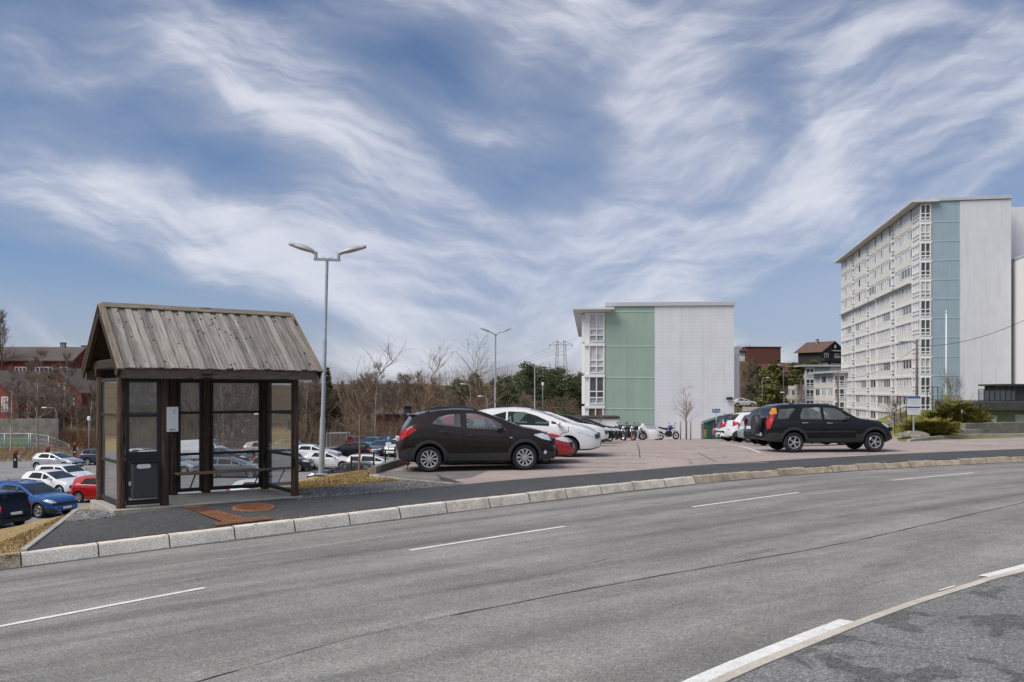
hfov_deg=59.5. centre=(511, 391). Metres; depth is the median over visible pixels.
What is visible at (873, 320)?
window
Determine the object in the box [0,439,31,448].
railing
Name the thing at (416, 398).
bare tree
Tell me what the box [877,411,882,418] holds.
window
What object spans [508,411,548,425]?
side window
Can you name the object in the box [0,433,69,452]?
court fence
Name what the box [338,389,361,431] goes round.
bare tree
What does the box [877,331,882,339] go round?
window
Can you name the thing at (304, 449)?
hatchback
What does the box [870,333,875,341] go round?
window
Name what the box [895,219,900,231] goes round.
window
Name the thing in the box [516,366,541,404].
pine tree
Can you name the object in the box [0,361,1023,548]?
ground
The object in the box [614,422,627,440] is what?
motorcycle
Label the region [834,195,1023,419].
apartment tower
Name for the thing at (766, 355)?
brick house
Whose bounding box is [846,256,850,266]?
window
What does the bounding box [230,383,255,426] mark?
bare tree
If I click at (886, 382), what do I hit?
window
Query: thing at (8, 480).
hatchback
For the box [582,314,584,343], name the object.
side window
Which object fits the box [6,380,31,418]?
birch tree
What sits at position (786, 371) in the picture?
hillside house
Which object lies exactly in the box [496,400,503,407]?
bare tree
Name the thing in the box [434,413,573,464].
hatchback
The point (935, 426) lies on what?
juniper bush
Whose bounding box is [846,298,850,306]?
window
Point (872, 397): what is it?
window
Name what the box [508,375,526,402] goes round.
pine tree
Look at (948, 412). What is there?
juniper bush
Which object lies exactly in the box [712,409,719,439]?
parking sign
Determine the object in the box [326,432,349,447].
trolley cage
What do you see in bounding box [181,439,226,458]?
delivery van
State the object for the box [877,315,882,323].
window
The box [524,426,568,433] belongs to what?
door
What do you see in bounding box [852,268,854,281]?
stair window
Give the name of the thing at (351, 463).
fence post
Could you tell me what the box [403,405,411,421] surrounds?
parking meter
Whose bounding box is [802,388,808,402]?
street lamp
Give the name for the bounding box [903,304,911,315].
window
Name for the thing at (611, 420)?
bike shed
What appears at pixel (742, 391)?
bare tree
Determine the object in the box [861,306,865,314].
window
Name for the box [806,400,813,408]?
corner window
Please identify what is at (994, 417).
juniper bush
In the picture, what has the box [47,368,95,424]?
terraced house
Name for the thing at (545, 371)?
pine tree
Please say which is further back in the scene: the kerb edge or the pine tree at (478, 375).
the pine tree at (478, 375)
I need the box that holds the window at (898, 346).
[896,343,901,352]
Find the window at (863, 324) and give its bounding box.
[861,321,865,329]
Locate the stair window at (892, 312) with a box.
[891,310,894,325]
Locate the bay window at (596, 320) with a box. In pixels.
[589,313,603,341]
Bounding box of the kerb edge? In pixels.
[907,433,1023,441]
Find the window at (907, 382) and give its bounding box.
[903,378,911,386]
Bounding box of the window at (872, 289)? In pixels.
[869,285,874,295]
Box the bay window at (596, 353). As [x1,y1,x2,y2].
[589,346,603,372]
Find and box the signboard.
[907,396,920,437]
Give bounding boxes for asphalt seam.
[196,502,1023,681]
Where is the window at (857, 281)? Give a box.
[855,279,858,288]
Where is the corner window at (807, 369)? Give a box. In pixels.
[806,368,813,376]
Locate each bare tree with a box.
[0,309,16,370]
[0,331,13,360]
[22,395,51,428]
[40,399,67,418]
[43,395,65,430]
[53,407,65,432]
[57,405,70,435]
[69,405,85,430]
[73,405,87,432]
[79,408,95,430]
[87,391,95,425]
[129,383,144,431]
[129,383,155,440]
[133,383,155,425]
[139,385,181,429]
[181,383,192,439]
[181,383,198,438]
[181,383,217,438]
[183,383,227,435]
[213,383,240,440]
[213,383,242,438]
[213,385,240,436]
[213,388,233,440]
[227,383,239,429]
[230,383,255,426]
[233,383,257,437]
[235,383,257,420]
[237,383,256,440]
[299,386,312,426]
[300,387,314,421]
[300,388,321,430]
[301,376,321,416]
[307,396,320,426]
[308,387,342,431]
[336,380,344,412]
[337,385,348,416]
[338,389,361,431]
[340,387,366,425]
[347,380,376,426]
[351,375,382,433]
[359,371,385,424]
[377,381,396,424]
[380,372,410,408]
[385,379,403,431]
[396,374,418,404]
[403,392,430,412]
[405,383,437,412]
[407,369,426,410]
[411,381,434,408]
[430,378,439,402]
[433,401,444,421]
[435,388,452,414]
[441,391,457,414]
[443,389,462,405]
[443,390,459,405]
[473,395,486,408]
[481,389,493,408]
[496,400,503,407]
[516,395,540,409]
[543,399,549,410]
[545,398,561,413]
[558,396,574,410]
[566,398,581,414]
[740,371,746,382]
[740,386,749,397]
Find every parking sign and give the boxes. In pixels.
[385,436,391,456]
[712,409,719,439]
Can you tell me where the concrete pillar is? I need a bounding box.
[701,423,704,438]
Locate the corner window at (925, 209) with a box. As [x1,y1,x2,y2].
[920,204,930,220]
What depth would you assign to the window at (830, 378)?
187.93 m
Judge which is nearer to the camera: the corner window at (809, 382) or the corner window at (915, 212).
the corner window at (915, 212)
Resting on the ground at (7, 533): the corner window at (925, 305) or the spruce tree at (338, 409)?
the spruce tree at (338, 409)
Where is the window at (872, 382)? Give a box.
[870,380,875,387]
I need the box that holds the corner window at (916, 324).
[912,320,919,337]
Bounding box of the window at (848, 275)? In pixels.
[846,270,850,279]
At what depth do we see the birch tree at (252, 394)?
114.86 m
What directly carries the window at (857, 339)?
in the apartment tower
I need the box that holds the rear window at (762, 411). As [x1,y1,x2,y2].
[757,408,770,415]
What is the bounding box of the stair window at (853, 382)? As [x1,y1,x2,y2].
[852,381,854,392]
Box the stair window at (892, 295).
[891,293,894,308]
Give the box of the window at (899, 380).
[896,378,901,386]
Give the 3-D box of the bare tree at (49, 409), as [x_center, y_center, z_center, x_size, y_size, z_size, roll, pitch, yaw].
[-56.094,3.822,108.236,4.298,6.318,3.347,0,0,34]
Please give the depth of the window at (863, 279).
169.55 m
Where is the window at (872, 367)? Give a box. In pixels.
[870,364,875,372]
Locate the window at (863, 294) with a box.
[860,290,865,299]
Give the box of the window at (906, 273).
[901,267,910,280]
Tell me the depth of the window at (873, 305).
162.08 m
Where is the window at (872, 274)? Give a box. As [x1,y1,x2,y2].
[869,270,874,280]
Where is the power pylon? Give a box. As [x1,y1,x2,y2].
[549,341,572,374]
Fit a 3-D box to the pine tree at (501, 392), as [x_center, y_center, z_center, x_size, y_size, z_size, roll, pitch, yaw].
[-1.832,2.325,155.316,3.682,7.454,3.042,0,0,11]
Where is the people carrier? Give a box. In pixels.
[478,403,600,456]
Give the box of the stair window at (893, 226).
[891,224,894,240]
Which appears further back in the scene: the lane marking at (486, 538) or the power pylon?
the power pylon
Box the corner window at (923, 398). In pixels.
[921,396,930,410]
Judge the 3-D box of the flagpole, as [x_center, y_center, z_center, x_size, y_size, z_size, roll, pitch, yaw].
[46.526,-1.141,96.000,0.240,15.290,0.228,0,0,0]
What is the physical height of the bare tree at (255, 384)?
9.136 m
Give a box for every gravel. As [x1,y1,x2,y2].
[64,509,116,521]
[297,480,461,498]
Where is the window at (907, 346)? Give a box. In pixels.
[903,341,911,351]
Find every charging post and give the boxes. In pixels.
[13,450,18,467]
[73,443,77,457]
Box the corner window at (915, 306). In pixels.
[912,301,919,318]
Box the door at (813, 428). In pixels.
[799,420,823,437]
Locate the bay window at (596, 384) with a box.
[589,377,603,403]
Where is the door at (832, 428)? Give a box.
[823,420,855,437]
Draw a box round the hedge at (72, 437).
[45,425,95,450]
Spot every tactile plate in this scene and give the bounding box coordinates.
[181,505,246,521]
[212,516,271,525]
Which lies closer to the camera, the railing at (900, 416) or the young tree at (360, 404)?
the young tree at (360, 404)
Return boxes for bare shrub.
[589,408,607,425]
[877,392,907,426]
[928,369,962,408]
[937,369,977,405]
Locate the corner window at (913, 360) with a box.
[912,358,919,374]
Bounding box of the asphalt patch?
[378,469,484,482]
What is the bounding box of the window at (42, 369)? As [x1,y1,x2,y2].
[35,367,51,372]
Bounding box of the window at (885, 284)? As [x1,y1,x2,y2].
[882,278,888,289]
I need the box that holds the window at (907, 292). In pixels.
[903,285,911,297]
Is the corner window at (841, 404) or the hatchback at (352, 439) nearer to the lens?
the hatchback at (352, 439)
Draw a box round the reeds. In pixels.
[0,440,84,461]
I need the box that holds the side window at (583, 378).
[582,376,584,403]
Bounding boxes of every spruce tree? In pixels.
[304,422,313,441]
[312,367,342,440]
[331,389,345,436]
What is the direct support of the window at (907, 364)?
in the apartment tower
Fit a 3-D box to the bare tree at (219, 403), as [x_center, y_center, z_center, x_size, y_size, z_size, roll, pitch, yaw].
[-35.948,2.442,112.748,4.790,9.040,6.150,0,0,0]
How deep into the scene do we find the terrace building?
74.14 m
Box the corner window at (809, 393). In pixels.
[806,390,813,397]
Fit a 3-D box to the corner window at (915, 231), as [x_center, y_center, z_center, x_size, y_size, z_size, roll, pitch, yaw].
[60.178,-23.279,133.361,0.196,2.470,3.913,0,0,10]
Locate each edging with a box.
[19,509,78,552]
[369,474,453,483]
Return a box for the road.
[0,462,1023,681]
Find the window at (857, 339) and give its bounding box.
[856,337,859,345]
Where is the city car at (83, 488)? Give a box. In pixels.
[70,475,95,502]
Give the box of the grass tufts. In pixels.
[299,477,455,490]
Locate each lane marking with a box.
[0,587,204,626]
[410,526,566,549]
[691,492,799,506]
[897,473,966,479]
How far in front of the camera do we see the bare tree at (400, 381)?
159.98 m
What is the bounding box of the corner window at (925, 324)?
[920,319,930,335]
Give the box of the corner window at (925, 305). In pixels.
[920,300,930,316]
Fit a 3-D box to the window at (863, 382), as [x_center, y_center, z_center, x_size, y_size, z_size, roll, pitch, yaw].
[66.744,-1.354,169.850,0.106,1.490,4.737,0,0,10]
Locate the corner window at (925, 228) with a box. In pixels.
[920,223,930,240]
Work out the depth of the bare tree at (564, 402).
147.88 m
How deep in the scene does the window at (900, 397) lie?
143.42 m
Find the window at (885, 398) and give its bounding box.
[883,396,889,403]
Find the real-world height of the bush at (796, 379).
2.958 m
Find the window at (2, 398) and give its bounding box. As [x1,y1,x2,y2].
[1,397,8,411]
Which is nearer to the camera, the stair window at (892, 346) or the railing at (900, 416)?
the railing at (900, 416)
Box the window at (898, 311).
[896,308,901,317]
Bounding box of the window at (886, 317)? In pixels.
[883,312,889,321]
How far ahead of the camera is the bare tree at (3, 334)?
149.74 m
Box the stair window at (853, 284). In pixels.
[852,282,854,294]
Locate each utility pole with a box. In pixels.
[824,371,838,406]
[898,339,917,395]
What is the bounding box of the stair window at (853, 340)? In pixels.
[852,339,854,350]
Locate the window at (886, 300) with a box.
[883,295,889,305]
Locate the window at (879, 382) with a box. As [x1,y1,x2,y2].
[877,379,882,387]
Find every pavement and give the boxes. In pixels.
[27,449,1023,550]
[730,572,1023,681]
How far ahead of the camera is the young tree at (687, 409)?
66.94 m
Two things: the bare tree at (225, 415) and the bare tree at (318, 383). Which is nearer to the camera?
the bare tree at (225, 415)
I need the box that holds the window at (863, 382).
[861,380,865,387]
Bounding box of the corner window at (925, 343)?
[920,338,930,354]
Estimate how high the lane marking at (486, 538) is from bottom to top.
0.045 m
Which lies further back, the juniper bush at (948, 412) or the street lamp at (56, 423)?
the street lamp at (56, 423)
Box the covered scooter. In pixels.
[638,423,659,439]
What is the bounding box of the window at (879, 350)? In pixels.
[877,347,882,355]
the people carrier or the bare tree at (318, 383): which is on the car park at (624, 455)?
the people carrier
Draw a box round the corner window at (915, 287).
[912,282,919,300]
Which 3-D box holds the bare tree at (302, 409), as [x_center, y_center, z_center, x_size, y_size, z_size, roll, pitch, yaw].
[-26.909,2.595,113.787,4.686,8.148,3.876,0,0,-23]
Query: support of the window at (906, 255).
in the apartment tower
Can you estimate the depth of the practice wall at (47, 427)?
102.95 m
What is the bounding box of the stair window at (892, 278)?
[891,276,894,290]
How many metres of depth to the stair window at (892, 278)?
147.54 m
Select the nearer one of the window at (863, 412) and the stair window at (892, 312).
the stair window at (892, 312)
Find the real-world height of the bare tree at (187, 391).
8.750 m
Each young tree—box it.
[333,338,407,470]
[384,342,453,415]
[429,327,517,409]
[672,385,696,439]
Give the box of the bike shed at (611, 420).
[571,415,619,426]
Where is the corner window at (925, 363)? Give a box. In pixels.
[920,358,930,374]
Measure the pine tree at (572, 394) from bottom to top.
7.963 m
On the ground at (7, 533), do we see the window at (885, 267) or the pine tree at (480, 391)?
the pine tree at (480, 391)
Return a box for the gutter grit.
[0,462,1016,570]
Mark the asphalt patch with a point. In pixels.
(446, 475)
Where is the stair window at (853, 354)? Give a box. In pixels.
[852,353,854,364]
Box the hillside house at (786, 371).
[755,364,789,394]
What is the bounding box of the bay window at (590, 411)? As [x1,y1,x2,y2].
[587,408,603,414]
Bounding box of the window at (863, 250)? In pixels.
[860,245,865,256]
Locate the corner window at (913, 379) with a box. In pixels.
[912,377,919,393]
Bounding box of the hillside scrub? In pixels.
[736,344,797,411]
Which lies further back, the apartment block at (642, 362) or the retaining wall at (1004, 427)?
the apartment block at (642, 362)
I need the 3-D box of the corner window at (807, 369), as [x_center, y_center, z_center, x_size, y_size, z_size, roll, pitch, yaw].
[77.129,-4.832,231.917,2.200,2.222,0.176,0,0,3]
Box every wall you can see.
[0,419,58,449]
[370,458,409,473]
[742,407,757,411]
[955,429,982,433]
[960,422,1023,433]
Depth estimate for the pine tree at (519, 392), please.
177.16 m
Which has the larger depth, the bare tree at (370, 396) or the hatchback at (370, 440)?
the bare tree at (370, 396)
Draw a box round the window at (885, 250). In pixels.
[882,244,888,256]
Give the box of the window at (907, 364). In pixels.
[903,359,911,369]
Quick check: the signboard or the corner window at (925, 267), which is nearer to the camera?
the signboard
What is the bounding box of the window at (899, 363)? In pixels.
[896,361,901,369]
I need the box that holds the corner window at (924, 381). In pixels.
[920,377,930,393]
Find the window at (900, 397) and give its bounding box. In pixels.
[896,396,901,404]
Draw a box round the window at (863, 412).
[861,410,865,417]
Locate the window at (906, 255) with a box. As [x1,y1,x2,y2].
[901,248,910,262]
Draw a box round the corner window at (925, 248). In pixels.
[920,242,930,259]
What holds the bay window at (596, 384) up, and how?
in the apartment block at (642, 362)
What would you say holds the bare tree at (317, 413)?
on the ground at (7, 533)
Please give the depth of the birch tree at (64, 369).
115.59 m
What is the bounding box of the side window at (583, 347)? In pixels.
[582,345,584,373]
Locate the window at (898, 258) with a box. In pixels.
[895,254,900,265]
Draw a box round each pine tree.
[444,378,465,404]
[457,382,469,406]
[462,373,480,398]
[464,380,485,406]
[478,385,503,408]
[489,378,494,388]
[491,383,509,406]
[498,374,518,406]
[506,394,520,406]
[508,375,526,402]
[513,361,546,403]
[514,372,531,398]
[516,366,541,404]
[528,378,546,408]
[536,367,554,402]
[538,368,556,405]
[543,374,564,407]
[548,367,570,404]
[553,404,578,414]
[557,374,581,410]
[561,380,581,406]
[564,375,581,403]
[568,373,583,400]
[573,388,584,414]
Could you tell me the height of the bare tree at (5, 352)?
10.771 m
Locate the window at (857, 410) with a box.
[856,409,859,416]
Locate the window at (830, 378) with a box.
[828,375,832,382]
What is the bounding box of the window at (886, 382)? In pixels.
[883,379,889,387]
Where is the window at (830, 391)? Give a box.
[828,389,832,395]
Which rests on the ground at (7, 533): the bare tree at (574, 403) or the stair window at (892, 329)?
the bare tree at (574, 403)
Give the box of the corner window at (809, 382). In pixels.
[806,379,813,386]
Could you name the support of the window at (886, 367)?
in the apartment tower
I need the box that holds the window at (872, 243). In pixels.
[869,238,874,249]
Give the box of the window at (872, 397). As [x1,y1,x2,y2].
[870,395,875,403]
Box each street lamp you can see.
[41,407,56,451]
[87,416,90,447]
[288,242,365,476]
[480,327,510,407]
[526,363,543,408]
[542,382,543,410]
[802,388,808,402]
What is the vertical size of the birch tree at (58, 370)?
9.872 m
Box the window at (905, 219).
[901,212,910,226]
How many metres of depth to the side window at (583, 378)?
79.94 m
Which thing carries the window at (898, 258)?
in the apartment tower
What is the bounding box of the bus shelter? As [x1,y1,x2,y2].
[81,302,323,515]
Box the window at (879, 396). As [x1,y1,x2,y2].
[877,395,882,403]
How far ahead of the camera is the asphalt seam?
9.82 m
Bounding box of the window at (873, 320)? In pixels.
[870,317,875,326]
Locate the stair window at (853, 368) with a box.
[852,367,854,378]
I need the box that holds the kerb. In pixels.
[0,456,1023,568]
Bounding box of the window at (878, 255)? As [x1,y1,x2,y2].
[876,250,880,260]
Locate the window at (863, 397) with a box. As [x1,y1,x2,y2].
[861,395,865,402]
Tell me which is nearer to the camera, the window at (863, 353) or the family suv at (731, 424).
the family suv at (731, 424)
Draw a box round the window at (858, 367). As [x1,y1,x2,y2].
[856,366,859,373]
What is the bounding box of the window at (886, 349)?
[883,345,889,354]
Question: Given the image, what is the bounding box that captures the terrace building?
[935,384,1023,421]
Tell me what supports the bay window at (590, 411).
in the apartment block at (642, 362)
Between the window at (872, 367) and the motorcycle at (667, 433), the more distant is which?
the window at (872, 367)
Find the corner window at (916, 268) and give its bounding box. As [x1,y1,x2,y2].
[912,263,919,281]
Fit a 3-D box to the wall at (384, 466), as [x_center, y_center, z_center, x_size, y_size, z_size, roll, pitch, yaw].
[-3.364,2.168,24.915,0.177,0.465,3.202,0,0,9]
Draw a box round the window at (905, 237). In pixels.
[901,230,910,244]
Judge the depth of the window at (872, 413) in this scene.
162.08 m
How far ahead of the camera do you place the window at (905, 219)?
138.58 m
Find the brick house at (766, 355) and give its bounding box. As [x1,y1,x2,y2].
[739,347,780,363]
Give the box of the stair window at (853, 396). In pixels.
[852,395,854,406]
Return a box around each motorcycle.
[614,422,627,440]
[619,422,635,440]
[623,423,646,439]
[658,423,678,439]
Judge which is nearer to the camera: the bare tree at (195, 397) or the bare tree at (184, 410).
the bare tree at (195, 397)
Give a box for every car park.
[0,446,397,528]
[373,434,1023,483]
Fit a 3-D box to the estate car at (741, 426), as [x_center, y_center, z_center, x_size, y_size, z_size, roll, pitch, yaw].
[12.963,1.622,41.658,4.650,1.640,2.174,0,-3,-3]
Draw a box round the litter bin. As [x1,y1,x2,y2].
[129,459,158,498]
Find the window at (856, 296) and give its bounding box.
[855,294,858,302]
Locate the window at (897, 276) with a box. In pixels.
[895,272,900,283]
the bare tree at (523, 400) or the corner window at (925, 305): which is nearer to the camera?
the bare tree at (523, 400)
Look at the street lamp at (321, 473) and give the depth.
23.26 m
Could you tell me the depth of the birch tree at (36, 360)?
93.77 m
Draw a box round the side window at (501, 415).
[494,412,505,419]
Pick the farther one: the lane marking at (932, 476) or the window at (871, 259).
the window at (871, 259)
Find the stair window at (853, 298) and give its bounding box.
[852,296,854,308]
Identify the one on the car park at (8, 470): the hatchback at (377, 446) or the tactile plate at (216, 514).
the hatchback at (377, 446)
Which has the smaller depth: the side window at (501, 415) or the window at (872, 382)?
the side window at (501, 415)
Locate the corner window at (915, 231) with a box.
[912,225,919,244]
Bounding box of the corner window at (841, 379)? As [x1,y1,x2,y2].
[834,375,844,385]
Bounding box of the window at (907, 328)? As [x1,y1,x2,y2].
[903,322,911,333]
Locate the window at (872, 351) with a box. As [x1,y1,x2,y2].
[870,348,875,356]
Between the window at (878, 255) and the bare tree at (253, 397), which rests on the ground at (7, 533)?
the bare tree at (253, 397)
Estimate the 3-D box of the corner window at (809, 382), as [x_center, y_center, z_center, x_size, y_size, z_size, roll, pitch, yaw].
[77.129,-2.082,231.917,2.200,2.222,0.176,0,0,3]
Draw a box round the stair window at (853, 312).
[852,310,854,322]
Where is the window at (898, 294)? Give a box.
[896,290,901,300]
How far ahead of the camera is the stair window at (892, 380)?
147.41 m
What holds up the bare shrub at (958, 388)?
on the ground at (7, 533)
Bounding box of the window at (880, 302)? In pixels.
[877,298,882,307]
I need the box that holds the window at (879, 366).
[877,363,882,371]
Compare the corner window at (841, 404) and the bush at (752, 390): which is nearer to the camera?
the bush at (752, 390)
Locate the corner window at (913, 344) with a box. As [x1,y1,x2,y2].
[912,339,919,356]
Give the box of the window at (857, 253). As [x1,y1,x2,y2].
[855,251,858,259]
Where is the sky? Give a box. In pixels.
[0,0,1023,385]
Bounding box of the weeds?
[59,460,908,546]
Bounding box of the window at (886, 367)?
[883,362,889,370]
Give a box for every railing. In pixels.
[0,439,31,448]
[894,406,911,431]
[927,386,941,409]
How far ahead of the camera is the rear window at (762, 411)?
30.94 m
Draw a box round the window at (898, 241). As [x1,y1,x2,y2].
[895,237,900,248]
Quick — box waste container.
[702,416,720,438]
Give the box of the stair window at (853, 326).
[852,324,854,336]
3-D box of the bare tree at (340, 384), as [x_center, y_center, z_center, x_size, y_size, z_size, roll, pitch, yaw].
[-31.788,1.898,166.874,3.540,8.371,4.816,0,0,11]
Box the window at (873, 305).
[870,301,875,311]
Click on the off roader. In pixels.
(773, 426)
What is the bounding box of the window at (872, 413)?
[870,411,875,418]
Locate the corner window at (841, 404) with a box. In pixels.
[834,402,844,410]
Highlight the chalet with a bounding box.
[794,339,840,364]
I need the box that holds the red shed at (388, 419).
[373,410,415,436]
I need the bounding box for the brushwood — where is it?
[84,409,556,449]
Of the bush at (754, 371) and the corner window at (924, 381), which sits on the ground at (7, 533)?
the bush at (754, 371)
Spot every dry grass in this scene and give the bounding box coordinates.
[0,513,67,557]
[299,468,392,490]
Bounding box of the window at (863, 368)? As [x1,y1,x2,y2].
[861,365,865,372]
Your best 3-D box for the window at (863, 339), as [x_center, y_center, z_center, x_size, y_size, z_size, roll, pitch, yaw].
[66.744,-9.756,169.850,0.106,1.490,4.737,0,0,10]
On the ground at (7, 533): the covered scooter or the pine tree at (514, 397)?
the pine tree at (514, 397)
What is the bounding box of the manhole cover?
[232,503,274,511]
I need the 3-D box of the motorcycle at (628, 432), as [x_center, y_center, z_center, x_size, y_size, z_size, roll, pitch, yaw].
[7.840,2.730,61.004,0.840,1.235,2.010,0,0,-28]
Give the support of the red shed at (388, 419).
on the ground at (7, 533)
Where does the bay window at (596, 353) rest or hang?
in the apartment block at (642, 362)
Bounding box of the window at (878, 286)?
[876,282,880,292]
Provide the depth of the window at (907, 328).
138.70 m
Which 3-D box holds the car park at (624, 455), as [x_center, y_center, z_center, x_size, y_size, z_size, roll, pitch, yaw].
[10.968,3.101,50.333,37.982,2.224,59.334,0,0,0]
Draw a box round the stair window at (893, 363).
[891,361,894,376]
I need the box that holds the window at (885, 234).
[882,228,888,240]
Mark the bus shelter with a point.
(168, 350)
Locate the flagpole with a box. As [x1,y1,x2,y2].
[945,310,946,399]
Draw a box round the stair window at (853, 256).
[852,254,854,267]
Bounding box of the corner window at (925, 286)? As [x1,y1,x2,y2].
[920,281,930,297]
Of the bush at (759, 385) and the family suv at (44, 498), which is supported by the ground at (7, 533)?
the bush at (759, 385)
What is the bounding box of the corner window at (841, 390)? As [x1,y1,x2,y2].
[834,388,844,398]
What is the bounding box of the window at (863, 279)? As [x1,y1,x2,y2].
[860,275,865,285]
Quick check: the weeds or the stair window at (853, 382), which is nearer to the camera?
the weeds
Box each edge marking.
[682,619,852,681]
[978,564,1023,576]
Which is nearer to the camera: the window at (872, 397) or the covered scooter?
the covered scooter
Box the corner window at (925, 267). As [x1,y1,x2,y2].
[920,262,930,278]
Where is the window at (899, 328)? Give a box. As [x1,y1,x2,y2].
[896,325,901,335]
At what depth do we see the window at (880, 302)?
156.63 m
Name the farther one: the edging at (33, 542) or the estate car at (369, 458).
the estate car at (369, 458)
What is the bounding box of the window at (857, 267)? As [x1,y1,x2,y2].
[855,265,858,273]
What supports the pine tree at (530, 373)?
on the ground at (7, 533)
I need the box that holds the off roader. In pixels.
[750,400,892,451]
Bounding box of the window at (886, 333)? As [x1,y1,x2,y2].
[883,329,889,338]
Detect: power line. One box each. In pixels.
[840,348,914,377]
[932,320,1023,345]
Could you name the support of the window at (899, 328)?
in the apartment tower
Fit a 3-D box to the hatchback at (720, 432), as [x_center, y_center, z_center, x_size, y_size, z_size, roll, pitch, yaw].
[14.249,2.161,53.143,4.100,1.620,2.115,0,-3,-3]
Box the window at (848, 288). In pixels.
[846,284,850,293]
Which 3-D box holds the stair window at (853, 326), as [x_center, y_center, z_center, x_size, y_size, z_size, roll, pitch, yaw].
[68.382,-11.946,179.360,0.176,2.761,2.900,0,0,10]
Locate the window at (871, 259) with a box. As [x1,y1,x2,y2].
[869,254,874,265]
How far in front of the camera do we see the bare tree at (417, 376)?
143.55 m
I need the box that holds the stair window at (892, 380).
[891,379,894,393]
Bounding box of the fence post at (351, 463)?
[350,456,351,471]
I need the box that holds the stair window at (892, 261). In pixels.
[891,258,894,274]
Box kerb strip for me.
[707,568,1023,681]
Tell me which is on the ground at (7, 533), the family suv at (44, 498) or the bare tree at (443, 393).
the bare tree at (443, 393)
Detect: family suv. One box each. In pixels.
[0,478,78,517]
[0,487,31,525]
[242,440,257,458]
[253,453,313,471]
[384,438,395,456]
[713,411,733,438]
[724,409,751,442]
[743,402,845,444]
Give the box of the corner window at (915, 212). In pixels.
[912,205,919,226]
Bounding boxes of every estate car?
[78,448,95,464]
[138,449,193,460]
[213,455,257,477]
[307,461,372,477]
[330,441,371,456]
[345,453,390,464]
[737,414,757,443]
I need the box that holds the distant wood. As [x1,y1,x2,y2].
[238,356,583,409]
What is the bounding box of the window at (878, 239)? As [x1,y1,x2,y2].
[876,234,880,244]
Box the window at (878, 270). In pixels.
[876,266,880,276]
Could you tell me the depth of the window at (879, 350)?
156.63 m
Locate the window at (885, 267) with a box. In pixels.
[882,261,888,273]
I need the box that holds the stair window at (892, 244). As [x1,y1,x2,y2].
[891,241,894,257]
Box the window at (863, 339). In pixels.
[861,336,865,343]
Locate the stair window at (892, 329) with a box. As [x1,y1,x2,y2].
[891,327,894,342]
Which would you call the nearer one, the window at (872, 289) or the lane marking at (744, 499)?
the lane marking at (744, 499)
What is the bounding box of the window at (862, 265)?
[860,260,865,270]
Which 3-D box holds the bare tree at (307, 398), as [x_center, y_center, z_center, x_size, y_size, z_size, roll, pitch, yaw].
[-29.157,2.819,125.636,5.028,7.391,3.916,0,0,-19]
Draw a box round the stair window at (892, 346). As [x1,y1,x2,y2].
[891,344,894,359]
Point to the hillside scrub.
(750, 381)
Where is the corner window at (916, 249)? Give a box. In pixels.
[912,244,919,263]
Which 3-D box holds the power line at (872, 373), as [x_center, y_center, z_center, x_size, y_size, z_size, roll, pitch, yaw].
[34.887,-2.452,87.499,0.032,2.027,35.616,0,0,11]
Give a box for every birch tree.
[0,365,34,454]
[6,361,40,418]
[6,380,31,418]
[14,346,65,452]
[28,372,64,418]
[39,351,84,433]
[48,367,69,407]
[56,378,86,431]
[62,392,93,438]
[74,380,95,432]
[129,383,141,417]
[213,383,237,445]
[235,383,257,436]
[299,378,320,431]
[361,361,388,435]
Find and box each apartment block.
[573,301,741,438]
[785,365,840,408]
[808,371,847,414]
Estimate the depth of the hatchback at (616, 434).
48.28 m
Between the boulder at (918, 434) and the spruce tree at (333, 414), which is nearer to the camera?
the boulder at (918, 434)
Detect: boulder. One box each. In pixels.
[886,416,908,425]
[894,433,909,439]
[896,431,929,437]
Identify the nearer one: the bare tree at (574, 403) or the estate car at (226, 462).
the estate car at (226, 462)
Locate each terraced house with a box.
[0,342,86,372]
[0,371,69,423]
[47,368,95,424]
[129,383,156,420]
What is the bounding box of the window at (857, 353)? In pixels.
[856,352,859,359]
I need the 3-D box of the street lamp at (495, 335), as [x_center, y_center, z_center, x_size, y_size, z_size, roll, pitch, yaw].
[-1.073,1.234,57.004,2.000,10.572,0.300,0,0,-8]
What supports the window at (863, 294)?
in the apartment tower
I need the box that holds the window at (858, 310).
[856,308,859,316]
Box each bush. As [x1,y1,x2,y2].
[735,397,767,412]
[742,383,755,401]
[744,380,764,395]
[747,369,779,384]
[747,370,761,384]
[754,364,761,372]
[755,384,788,403]
[759,362,785,378]
[763,380,785,395]
[771,359,784,379]
[779,375,795,385]
[787,366,796,376]
[788,373,800,383]
[792,368,803,377]
[802,359,817,364]
[892,416,964,435]
[915,394,993,430]
[959,400,998,422]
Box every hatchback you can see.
[0,478,34,482]
[20,468,76,492]
[30,452,84,468]
[35,463,94,476]
[129,448,151,451]
[181,457,198,471]
[213,447,251,460]
[226,475,258,490]
[299,440,316,444]
[299,444,341,456]
[304,450,347,469]
[345,436,365,443]
[361,437,384,443]
[369,440,385,455]
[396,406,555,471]
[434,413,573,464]
[543,411,608,440]
[557,414,613,441]
[577,417,622,441]
[584,420,618,442]
[716,427,736,441]
[734,398,756,406]
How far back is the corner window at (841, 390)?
185.87 m
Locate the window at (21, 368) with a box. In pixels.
[14,367,25,370]
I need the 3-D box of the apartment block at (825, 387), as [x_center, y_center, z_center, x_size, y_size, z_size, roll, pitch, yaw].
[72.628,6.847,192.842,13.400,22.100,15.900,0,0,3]
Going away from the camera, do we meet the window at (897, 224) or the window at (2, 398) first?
the window at (2, 398)
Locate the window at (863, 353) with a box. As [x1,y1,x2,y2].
[861,350,865,358]

